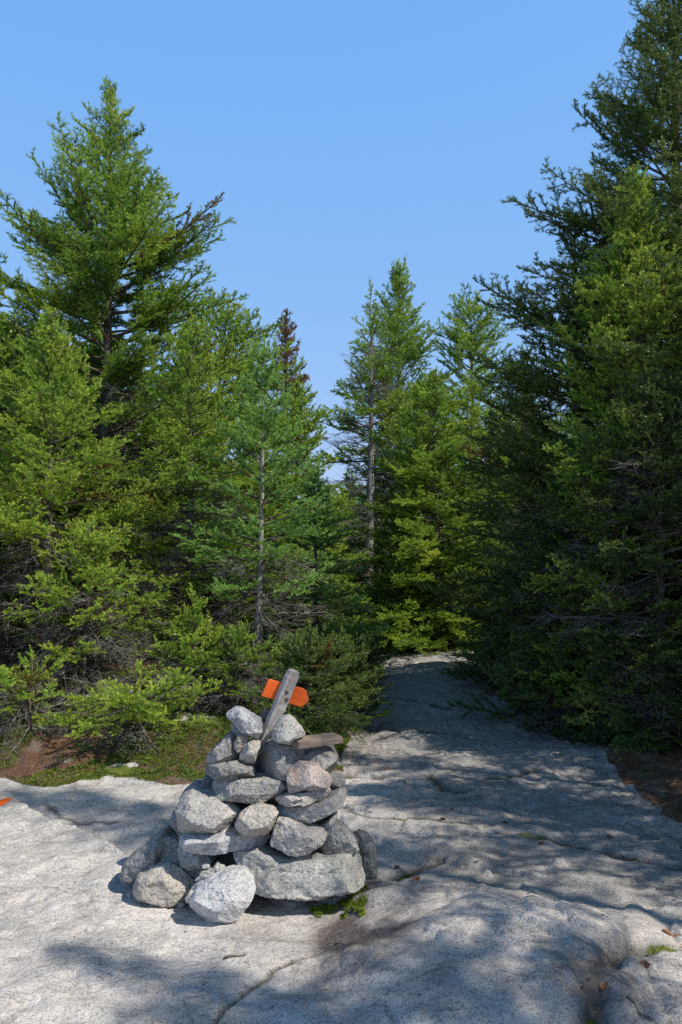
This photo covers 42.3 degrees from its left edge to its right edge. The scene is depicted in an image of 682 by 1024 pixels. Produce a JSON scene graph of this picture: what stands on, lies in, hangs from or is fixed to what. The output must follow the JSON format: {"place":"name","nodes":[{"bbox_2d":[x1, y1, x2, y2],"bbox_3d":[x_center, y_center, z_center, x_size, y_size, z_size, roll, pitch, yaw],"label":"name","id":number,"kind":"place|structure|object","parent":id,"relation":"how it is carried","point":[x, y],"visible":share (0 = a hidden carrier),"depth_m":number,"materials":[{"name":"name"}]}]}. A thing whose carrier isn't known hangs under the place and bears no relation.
{"place":"outdoors","nodes":[
{"label":"outdoors","id":0,"kind":"place"},
{"bbox_2d":[0,625,681,1023],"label":"ground","id":1,"kind":"structure","parent":0,"point":[66,851],"depth_m":4.22,"materials":[{"name":"stone"}]},
{"bbox_2d":[0,798,11,805],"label":"paint blaze","id":2,"kind":"object","parent":1,"relation":"on","point":[3,801],"visible":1,"depth_m":5.93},
{"bbox_2d":[0,682,49,722],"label":"fallen branch","id":3,"kind":"object","parent":1,"relation":"on","point":[25,701],"visible":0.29,"depth_m":7.95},
{"bbox_2d":[0,397,57,657],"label":"spruce tree","id":4,"kind":"object","parent":1,"relation":"on","point":[11,600],"visible":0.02,"depth_m":13.37,"materials":[{"name":"green plant"}]},
{"bbox_2d":[0,311,74,650],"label":"spruce tree","id":5,"kind":"object","parent":1,"relation":"on","point":[38,446],"visible":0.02,"depth_m":18.68,"materials":[{"name":"green plant"}]},
{"bbox_2d":[0,645,75,761],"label":"spruce bush","id":6,"kind":"object","parent":1,"relation":"on","point":[28,679],"visible":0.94,"depth_m":7.47,"materials":[{"name":"green plant"}]},
{"bbox_2d":[0,311,113,679],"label":"spruce tree","id":7,"kind":"object","parent":1,"relation":"on","point":[4,655],"visible":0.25,"depth_m":10.86,"materials":[{"name":"green plant"}]},
{"bbox_2d":[0,252,118,669],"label":"spruce tree","id":8,"kind":"object","parent":1,"relation":"on","point":[2,375],"visible":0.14,"depth_m":10.98,"materials":[{"name":"green plant"}]},
{"bbox_2d":[19,320,145,649],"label":"spruce tree","id":9,"kind":"object","parent":1,"relation":"on","point":[119,456],"visible":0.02,"depth_m":20.66,"materials":[{"name":"green plant"}]},
{"bbox_2d":[0,516,170,713],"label":"spruce bush","id":10,"kind":"object","parent":1,"relation":"on","point":[86,653],"visible":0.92,"depth_m":8.75,"materials":[{"name":"green plant"}]},
{"bbox_2d":[0,302,179,700],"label":"spruce tree","id":11,"kind":"object","parent":1,"relation":"on","point":[49,392],"visible":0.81,"depth_m":9.35,"materials":[{"name":"green plant"}]},
{"bbox_2d":[14,654,181,718],"bbox_3d":[-2.096,1.583,7.981,1.305,0.564,1.006,-1,-5,17],"label":"fallen branch","id":12,"kind":"object","parent":1,"relation":"on","point":[51,706],"visible":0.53,"depth_m":7.94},
{"bbox_2d":[56,323,139,646],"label":"spruce tree","id":13,"kind":"object","parent":1,"relation":"on","point":[98,332],"visible":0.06,"depth_m":18.23,"materials":[{"name":"green plant"}]},
{"bbox_2d":[38,346,180,640],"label":"spruce tree","id":14,"kind":"object","parent":1,"relation":"on","point":[93,382],"visible":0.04,"depth_m":15.52,"materials":[{"name":"green plant"}]},
{"bbox_2d":[78,719,168,752],"bbox_3d":[-1.817,1.861,7.446,0.655,0.326,0.755,3,-5,-33],"label":"fallen branch","id":15,"kind":"object","parent":1,"relation":"on","point":[132,734],"visible":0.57,"depth_m":7.35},
{"bbox_2d":[94,673,155,717],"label":"fallen branch","id":16,"kind":"object","parent":1,"relation":"on","point":[129,690],"visible":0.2,"depth_m":8.64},
{"bbox_2d":[125,886,134,897],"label":"cairn stone","id":17,"kind":"object","parent":1,"relation":"on","point":[129,893],"visible":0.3,"depth_m":4.25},
{"bbox_2d":[0,76,270,673],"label":"spruce tree","id":18,"kind":"object","parent":1,"relation":"on","point":[131,226],"visible":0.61,"depth_m":11.89,"materials":[{"name":"green plant"}]},
{"bbox_2d":[58,709,217,763],"bbox_3d":[-1.644,1.909,7.623,0.861,0.251,1.803,-4,-6,39],"label":"reindeer lichen","id":19,"kind":"object","parent":1,"relation":"on","point":[143,730],"visible":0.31,"depth_m":7.58},
{"bbox_2d":[61,659,222,758],"bbox_3d":[-1.719,1.695,7.433,1.415,0.902,1.436,0,-4,0],"label":"spruce bush","id":20,"kind":"object","parent":1,"relation":"on","point":[144,706],"visible":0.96,"depth_m":7.37,"materials":[{"name":"green plant"}]},
{"bbox_2d":[120,823,174,883],"bbox_3d":[-0.949,1.692,4.377,0.284,0.276,0.263,0,-4,0],"label":"cairn stone","id":21,"kind":"object","parent":1,"relation":"on","point":[147,853],"visible":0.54,"depth_m":4.28,"materials":[{"name":"stone"}]},
{"bbox_2d":[132,861,194,907],"bbox_3d":[-0.851,1.790,4.250,0.292,0.218,0.263,0,-4,0],"label":"cairn stone","id":22,"kind":"object","parent":1,"relation":"on","point":[167,884],"visible":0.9,"depth_m":4.14,"materials":[{"name":"stone"}]},
{"bbox_2d":[177,845,216,870],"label":"cairn stone","id":23,"kind":"object","parent":22,"relation":"on","point":[189,861],"visible":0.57,"depth_m":4.21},
{"bbox_2d":[0,700,348,776],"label":"ground plants","id":24,"kind":"object","parent":1,"relation":"on","point":[188,772],"visible":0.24,"depth_m":7.37,"materials":[{"name":"green plant"}]},
{"bbox_2d":[120,364,239,621],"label":"spruce tree","id":25,"kind":"object","parent":1,"relation":"on","point":[186,553],"visible":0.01,"depth_m":20.50,"materials":[{"name":"green plant"}]},
{"bbox_2d":[177,901,185,907],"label":"pebble","id":26,"kind":"object","parent":1,"relation":"on","point":[182,904],"visible":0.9,"depth_m":4.17,"materials":[{"name":"beige stone"}]},
{"bbox_2d":[142,583,231,716],"bbox_3d":[-1.442,1.427,8.642,1.045,1.476,1.166,0,-4,0],"label":"spruce bush","id":27,"kind":"object","parent":1,"relation":"on","point":[194,639],"visible":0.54,"depth_m":8.55,"materials":[{"name":"green plant"}]},
{"bbox_2d":[160,832,217,882],"bbox_3d":[-0.750,1.720,4.397,0.292,0.250,0.335,0,-4,0],"label":"cairn stone","id":28,"kind":"object","parent":1,"relation":"on","point":[170,848],"visible":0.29,"depth_m":4.28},
{"bbox_2d":[169,810,181,836],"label":"cairn stone","id":29,"kind":"object","parent":28,"relation":"on","point":[172,822],"visible":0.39,"depth_m":4.33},
{"bbox_2d":[76,310,318,683],"bbox_3d":[-1.693,-0.036,10.428,2.898,4.769,2.349,2,-5,-27],"label":"spruce tree","id":30,"kind":"object","parent":1,"relation":"on","point":[190,454],"visible":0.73,"depth_m":10.28,"materials":[{"name":"green plant"}]},
{"bbox_2d":[62,286,361,663],"bbox_3d":[-1.994,-0.520,14.358,4.731,6.472,4.610,0,-4,0],"label":"spruce tree","id":31,"kind":"object","parent":1,"relation":"on","point":[243,331],"visible":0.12,"depth_m":13.96,"materials":[{"name":"green plant"}]},
{"bbox_2d":[188,865,255,923],"bbox_3d":[-0.545,1.770,4.077,0.304,0.254,0.307,0,-4,0],"label":"cairn stone","id":32,"kind":"object","parent":1,"relation":"on","point":[225,895],"visible":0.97,"depth_m":3.98,"materials":[{"name":"stone"}]},
{"bbox_2d":[185,890,192,903],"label":"cairn stone","id":33,"kind":"object","parent":32,"relation":"on","point":[188,896],"visible":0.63,"depth_m":4.02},
{"bbox_2d":[195,861,224,881],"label":"cairn stone","id":34,"kind":"object","parent":32,"relation":"on","point":[218,866],"visible":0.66,"depth_m":4.11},
{"bbox_2d":[202,862,209,868],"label":"pebble","id":35,"kind":"object","parent":34,"relation":"on","point":[205,865],"visible":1,"depth_m":4.13,"materials":[{"name":"stone"}]},
{"bbox_2d":[223,953,246,958],"bbox_3d":[-0.437,1.832,3.639,0.102,0.012,0.008,2,-5,-20],"label":"stick","id":36,"kind":"object","parent":1,"relation":"on","point":[225,957],"visible":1,"depth_m":3.63,"materials":[{"name":"wood"}]},
{"bbox_2d":[180,621,295,716],"bbox_3d":[-0.977,1.626,8.544,1.198,1.155,1.179,4,-6,-45],"label":"spruce bush","id":37,"kind":"object","parent":1,"relation":"on","point":[237,666],"visible":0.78,"depth_m":8.41,"materials":[{"name":"green plant"}]},
{"bbox_2d":[217,852,258,895],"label":"cairn stone","id":38,"kind":"object","parent":1,"relation":"on","point":[226,859],"visible":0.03,"depth_m":4.40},
{"bbox_2d":[211,484,291,645],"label":"fir tree","id":39,"kind":"object","parent":1,"relation":"on","point":[249,543],"visible":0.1,"depth_m":13.72,"materials":[{"name":"green plant"}]},
{"bbox_2d":[169,333,340,703],"bbox_3d":[-0.904,0.180,9.631,1.801,4.335,1.806,0,-4,0],"label":"fir tree","id":40,"kind":"object","parent":1,"relation":"on","point":[280,561],"visible":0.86,"depth_m":9.56,"materials":[{"name":"green plant"}]},
{"bbox_2d":[238,429,275,502],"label":"spruce tree","id":41,"kind":"object","parent":1,"relation":"on","point":[251,458],"depth_m":30.46,"materials":[{"name":"green plant"}]},
{"bbox_2d":[231,803,319,853],"bbox_3d":[-0.408,1.662,4.612,0.708,0.431,0.477,0,-4,0],"label":"cairn stone","id":42,"kind":"object","parent":1,"relation":"on","point":[244,805],"visible":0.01,"depth_m":4.47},
{"bbox_2d":[179,779,202,799],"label":"cairn stone","id":43,"kind":"object","parent":42,"relation":"on","point":[197,782],"visible":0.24,"depth_m":4.50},
{"bbox_2d":[202,775,214,788],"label":"cairn stone","id":44,"kind":"object","parent":43,"relation":"on","point":[207,782],"visible":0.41,"depth_m":4.39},
{"bbox_2d":[239,753,276,805],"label":"cairn stone","id":45,"kind":"object","parent":42,"relation":"on","point":[273,802],"visible":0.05,"depth_m":4.47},
{"bbox_2d":[303,745,338,772],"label":"cairn stone","id":46,"kind":"object","parent":45,"relation":"on","point":[326,757],"visible":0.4,"depth_m":4.35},
{"bbox_2d":[291,732,342,748],"bbox_3d":[-0.122,1.127,4.346,0.252,0.040,0.103,2,0,-32],"label":"wooden block","id":47,"kind":"object","parent":46,"relation":"on","point":[316,740],"depth_m":4.32,"materials":[{"name":"brown wood"}]},
{"bbox_2d":[249,452,325,619],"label":"spruce tree","id":48,"kind":"object","parent":1,"relation":"on","point":[256,461],"depth_m":24.58,"materials":[{"name":"green plant"}]},
{"bbox_2d":[266,898,310,907],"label":"cairn stone","id":49,"kind":"object","parent":1,"relation":"on","point":[285,903],"visible":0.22,"depth_m":4.20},
{"bbox_2d":[233,844,365,900],"bbox_3d":[-0.196,1.706,4.202,0.633,0.216,0.310,0,-4,0],"label":"cairn stone","id":50,"kind":"object","parent":49,"relation":"on","point":[311,876],"visible":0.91,"depth_m":4.09,"materials":[{"name":"stone"}]},
{"bbox_2d":[179,823,270,854],"bbox_3d":[-0.557,1.572,4.266,0.432,0.109,0.352,0,-4,0],"label":"cairn stone","id":51,"kind":"object","parent":50,"relation":"on","point":[231,838],"visible":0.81,"depth_m":4.14,"materials":[{"name":"stone"}]},
{"bbox_2d":[175,786,241,833],"bbox_3d":[-0.638,1.455,4.284,0.313,0.203,0.348,0,-4,0],"label":"cairn stone","id":52,"kind":"object","parent":51,"relation":"on","point":[200,810],"visible":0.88,"depth_m":4.17,"materials":[{"name":"stone"}]},
{"bbox_2d":[212,770,287,803],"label":"cairn stone","id":53,"kind":"object","parent":52,"relation":"on","point":[260,786],"visible":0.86,"depth_m":4.22,"materials":[{"name":"stone"}]},
{"bbox_2d":[205,758,256,779],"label":"cairn stone","id":54,"kind":"object","parent":53,"relation":"on","point":[235,769],"visible":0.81,"depth_m":4.24,"materials":[{"name":"stone"}]},
{"bbox_2d":[205,731,239,764],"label":"cairn stone","id":55,"kind":"object","parent":54,"relation":"on","point":[223,750],"visible":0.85,"depth_m":4.32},
{"bbox_2d":[231,722,239,737],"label":"cairn stone","id":56,"kind":"object","parent":55,"relation":"on","point":[235,730],"visible":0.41,"depth_m":4.39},
{"bbox_2d":[239,738,261,763],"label":"cairn stone","id":57,"kind":"object","parent":54,"relation":"on","point":[249,752],"visible":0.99,"depth_m":4.28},
{"bbox_2d":[234,733,249,752],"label":"cairn stone","id":58,"kind":"object","parent":57,"relation":"on","point":[240,741],"visible":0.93,"depth_m":4.31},
{"bbox_2d":[226,706,262,738],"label":"cairn stone","id":59,"kind":"object","parent":57,"relation":"on","point":[244,720],"visible":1,"depth_m":4.32,"materials":[{"name":"grey stone"}]},
{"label":"cairn stone","id":60,"kind":"object","parent":59,"relation":"on","visible":0},
{"bbox_2d":[261,708,269,722],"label":"cairn stone","id":61,"kind":"object","parent":60,"relation":"on","point":[265,712],"visible":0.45,"depth_m":4.49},
{"bbox_2d":[259,738,305,781],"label":"cairn stone","id":62,"kind":"object","parent":53,"relation":"on","point":[277,760],"visible":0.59,"depth_m":4.30,"materials":[{"name":"stone"}]},
{"bbox_2d":[257,669,308,757],"bbox_3d":[-0.296,1.010,4.452,0.277,0.433,0.089,1,-5,-11],"label":"trail marker","id":63,"kind":"object","parent":62,"relation":"on","point":[285,692],"visible":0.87,"depth_m":4.44,"materials":[{"name":"grey wood"}]},
{"bbox_2d":[271,714,305,744],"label":"cairn stone","id":64,"kind":"object","parent":62,"relation":"on","point":[288,729],"visible":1,"depth_m":4.24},
{"bbox_2d":[235,802,278,836],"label":"cairn stone","id":65,"kind":"object","parent":51,"relation":"on","point":[256,820],"visible":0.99,"depth_m":4.12,"materials":[{"name":"stone"}]},
{"bbox_2d":[270,814,327,856],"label":"cairn stone","id":66,"kind":"object","parent":50,"relation":"on","point":[292,837],"visible":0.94,"depth_m":4.11,"materials":[{"name":"stone"}]},
{"bbox_2d":[275,786,346,823],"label":"cairn stone","id":67,"kind":"object","parent":66,"relation":"on","point":[333,802],"visible":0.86,"depth_m":4.20,"materials":[{"name":"stone"}]},
{"bbox_2d":[275,787,330,806],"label":"cairn stone","id":68,"kind":"object","parent":67,"relation":"on","point":[301,798],"visible":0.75,"depth_m":4.19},
{"bbox_2d":[286,759,332,793],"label":"cairn stone","id":69,"kind":"object","parent":68,"relation":"on","point":[304,775],"visible":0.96,"depth_m":4.20,"materials":[{"name":"stone"}]},
{"bbox_2d":[329,770,345,788],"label":"cairn stone","id":70,"kind":"object","parent":67,"relation":"on","point":[338,778],"visible":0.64,"depth_m":4.36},
{"bbox_2d":[316,818,359,854],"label":"cairn stone","id":71,"kind":"object","parent":50,"relation":"on","point":[341,838],"visible":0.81,"depth_m":4.20,"materials":[{"name":"stone"}]},
{"bbox_2d":[317,811,337,828],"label":"cairn stone","id":72,"kind":"object","parent":71,"relation":"on","point":[328,822],"visible":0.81,"depth_m":4.25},
{"bbox_2d":[212,370,370,645],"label":"spruce tree","id":73,"kind":"object","parent":1,"relation":"on","point":[297,393],"visible":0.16,"depth_m":14.47,"materials":[{"name":"green plant"}]},
{"bbox_2d":[255,308,344,630],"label":"spruce tree","id":74,"kind":"object","parent":1,"relation":"on","point":[285,332],"visible":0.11,"depth_m":16.66,"materials":[{"name":"green plant"}]},
{"bbox_2d":[236,623,372,747],"bbox_3d":[-0.312,1.638,7.642,1.203,1.356,1.135,0,-4,0],"label":"spruce bush","id":75,"kind":"object","parent":1,"relation":"on","point":[302,644],"visible":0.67,"depth_m":7.59,"materials":[{"name":"green plant"}]},
{"bbox_2d":[243,459,392,675],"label":"fir tree","id":76,"kind":"object","parent":1,"relation":"on","point":[316,546],"visible":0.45,"depth_m":12.21,"materials":[{"name":"green plant"}]},
{"bbox_2d":[314,894,352,905],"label":"cairn stone","id":77,"kind":"object","parent":1,"relation":"on","point":[331,900],"visible":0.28,"depth_m":4.20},
{"bbox_2d":[0,640,671,735],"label":"undergrowth","id":78,"kind":"object","parent":1,"relation":"on","point":[90,709],"visible":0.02,"depth_m":9.94,"materials":[{"name":"green plant"}]},
{"bbox_2d":[306,469,365,616],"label":"spruce tree","id":79,"kind":"object","parent":1,"relation":"on","point":[347,475],"visible":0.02,"depth_m":28.86,"materials":[{"name":"green plant"}]},
{"bbox_2d":[308,884,369,918],"bbox_3d":[-0.007,1.850,4.232,0.305,0.090,0.476,0,-4,0],"label":"moss cushion","id":80,"kind":"object","parent":1,"relation":"on","point":[347,902],"visible":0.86,"depth_m":4.13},
{"bbox_2d":[0,681,678,1023],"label":"moss","id":81,"kind":"object","parent":1,"relation":"on","point":[220,720],"visible":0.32,"depth_m":7.07,"materials":[{"name":"plant"}]},
{"bbox_2d":[4,703,110,720],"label":"fallen branch","id":82,"kind":"object","parent":81,"relation":"on","point":[64,712],"visible":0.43,"depth_m":7.87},
{"bbox_2d":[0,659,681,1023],"bbox_3d":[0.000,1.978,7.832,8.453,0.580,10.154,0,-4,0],"label":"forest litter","id":83,"kind":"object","parent":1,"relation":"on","point":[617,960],"visible":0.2,"depth_m":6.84,"materials":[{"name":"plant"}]},
{"bbox_2d":[290,626,393,738],"bbox_3d":[0.007,1.796,8.858,1.063,1.309,1.108,0,-4,0],"label":"spruce bush","id":84,"kind":"object","parent":1,"relation":"on","point":[357,675],"visible":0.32,"depth_m":8.79,"materials":[{"name":"green plant"}]},
{"bbox_2d":[319,501,364,637],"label":"spruce tree","id":85,"kind":"object","parent":1,"relation":"on","point":[348,576],"visible":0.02,"depth_m":25.17,"materials":[{"name":"green plant"}]},
{"bbox_2d":[332,485,355,585],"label":"spruce tree","id":86,"kind":"object","parent":1,"relation":"on","point":[341,504],"visible":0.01,"depth_m":44.19,"materials":[{"name":"green plant"}]},
{"bbox_2d":[334,940,354,944],"bbox_3d":[0.014,1.810,3.708,0.093,0.035,0.008,-2,-5,20],"label":"stick","id":87,"kind":"object","parent":1,"relation":"on","point":[343,942],"visible":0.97,"depth_m":3.71,"materials":[{"name":"wood"}]},
{"bbox_2d":[353,829,377,879],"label":"cairn stone","id":88,"kind":"object","parent":1,"relation":"on","point":[367,848],"visible":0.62,"depth_m":4.36,"materials":[{"name":"stone"}]},
{"bbox_2d":[338,619,401,685],"bbox_3d":[0.286,1.947,11.361,1.054,1.145,1.041,0,-4,0],"label":"spruce bush","id":89,"kind":"object","parent":1,"relation":"on","point":[371,660],"visible":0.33,"depth_m":11.36,"materials":[{"name":"green plant"}]},
{"bbox_2d":[306,277,451,633],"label":"spruce tree","id":90,"kind":"object","parent":1,"relation":"on","point":[345,417],"visible":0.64,"depth_m":18.64,"materials":[{"name":"green plant"}]},
{"bbox_2d":[332,460,429,643],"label":"spruce tree","id":91,"kind":"object","parent":1,"relation":"on","point":[382,520],"visible":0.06,"depth_m":20.04,"materials":[{"name":"green plant"}]},
{"bbox_2d":[319,254,474,649],"bbox_3d":[1.314,-1.168,20.709,4.179,9.896,4.227,4,-6,-45],"label":"spruce tree","id":92,"kind":"object","parent":1,"relation":"on","point":[397,319],"visible":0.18,"depth_m":20.50,"materials":[{"name":"green plant"}]},
{"bbox_2d":[338,506,471,655],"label":"spruce tree","id":93,"kind":"object","parent":1,"relation":"on","point":[375,599],"visible":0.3,"depth_m":15.78,"materials":[{"name":"green plant"}]},
{"bbox_2d":[413,876,419,880],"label":"fallen leaf","id":94,"kind":"object","parent":1,"relation":"on","point":[416,878],"visible":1,"depth_m":4.57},
{"bbox_2d":[338,366,517,657],"bbox_3d":[1.670,0.143,16.092,3.899,5.554,3.753,0,-4,0],"label":"spruce tree","id":95,"kind":"object","parent":1,"relation":"on","point":[421,473],"visible":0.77,"depth_m":15.60,"materials":[{"name":"green plant"}]},
{"bbox_2d":[379,452,481,646],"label":"spruce tree","id":96,"kind":"object","parent":1,"relation":"on","point":[438,533],"visible":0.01,"depth_m":25.68,"materials":[{"name":"green plant"}]},
{"bbox_2d":[390,282,531,651],"bbox_3d":[2.865,-0.756,19.058,3.662,8.629,3.744,-4,-6,42],"label":"spruce tree","id":97,"kind":"object","parent":1,"relation":"on","point":[473,341],"visible":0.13,"depth_m":19.09,"materials":[{"name":"green plant"}]},
{"bbox_2d":[416,339,572,681],"bbox_3d":[2.568,0.055,12.548,2.644,5.037,2.943,-2,-5,24],"label":"spruce tree","id":98,"kind":"object","parent":1,"relation":"on","point":[473,597],"visible":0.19,"depth_m":12.48,"materials":[{"name":"green plant"}]},
{"bbox_2d":[441,413,553,631],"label":"spruce tree","id":99,"kind":"object","parent":1,"relation":"on","point":[505,459],"visible":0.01,"depth_m":18.03,"materials":[{"name":"green plant"}]},
{"bbox_2d":[438,524,570,693],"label":"spruce tree","id":100,"kind":"object","parent":1,"relation":"on","point":[477,672],"visible":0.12,"depth_m":10.70,"materials":[{"name":"green plant"}]},
{"bbox_2d":[457,209,630,713],"bbox_3d":[2.491,-0.472,10.081,2.178,6.027,1.989,-2,-5,26],"label":"spruce tree","id":101,"kind":"object","parent":1,"relation":"on","point":[526,321],"visible":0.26,"depth_m":9.97,"materials":[{"name":"green plant"}]},
{"bbox_2d":[446,454,681,742],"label":"spruce tree","id":102,"kind":"object","parent":1,"relation":"on","point":[533,666],"visible":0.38,"depth_m":8.83,"materials":[{"name":"green plant"}]},
{"bbox_2d":[468,0,681,729],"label":"spruce tree","id":103,"kind":"object","parent":1,"relation":"on","point":[663,95],"visible":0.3,"depth_m":9.55,"materials":[{"name":"green plant"}]},
{"bbox_2d":[513,160,681,738],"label":"fir tree","id":104,"kind":"object","parent":1,"relation":"on","point":[626,242],"visible":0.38,"depth_m":8.59,"materials":[{"name":"green plant"}]},
{"bbox_2d":[599,981,607,990],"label":"fallen leaf","id":105,"kind":"object","parent":1,"relation":"on","point":[603,986],"visible":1,"depth_m":3.24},
{"bbox_2d":[535,359,681,758],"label":"spruce tree","id":106,"kind":"object","parent":1,"relation":"on","point":[661,478],"visible":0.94,"depth_m":7.61,"materials":[{"name":"green plant"}]},
{"bbox_2d":[627,995,653,1020],"bbox_3d":[1.066,1.765,3.144,0.014,0.057,0.104,4,-6,-40],"label":"stick","id":107,"kind":"object","parent":1,"relation":"on","point":[637,1009],"visible":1,"depth_m":3.15,"materials":[{"name":"wood"}]},
{"bbox_2d":[640,960,649,968],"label":"fallen leaf","id":108,"kind":"object","parent":1,"relation":"on","point":[645,964],"visible":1,"depth_m":3.42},
{"bbox_2d":[662,928,672,935],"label":"fallen leaf","id":109,"kind":"object","parent":1,"relation":"on","point":[667,931],"visible":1,"depth_m":3.92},
{"bbox_2d":[0,0,681,526],"label":"sky","id":110,"kind":"structure","parent":0,"point":[343,140],"materials":[{"name":"blue"}]}
]}

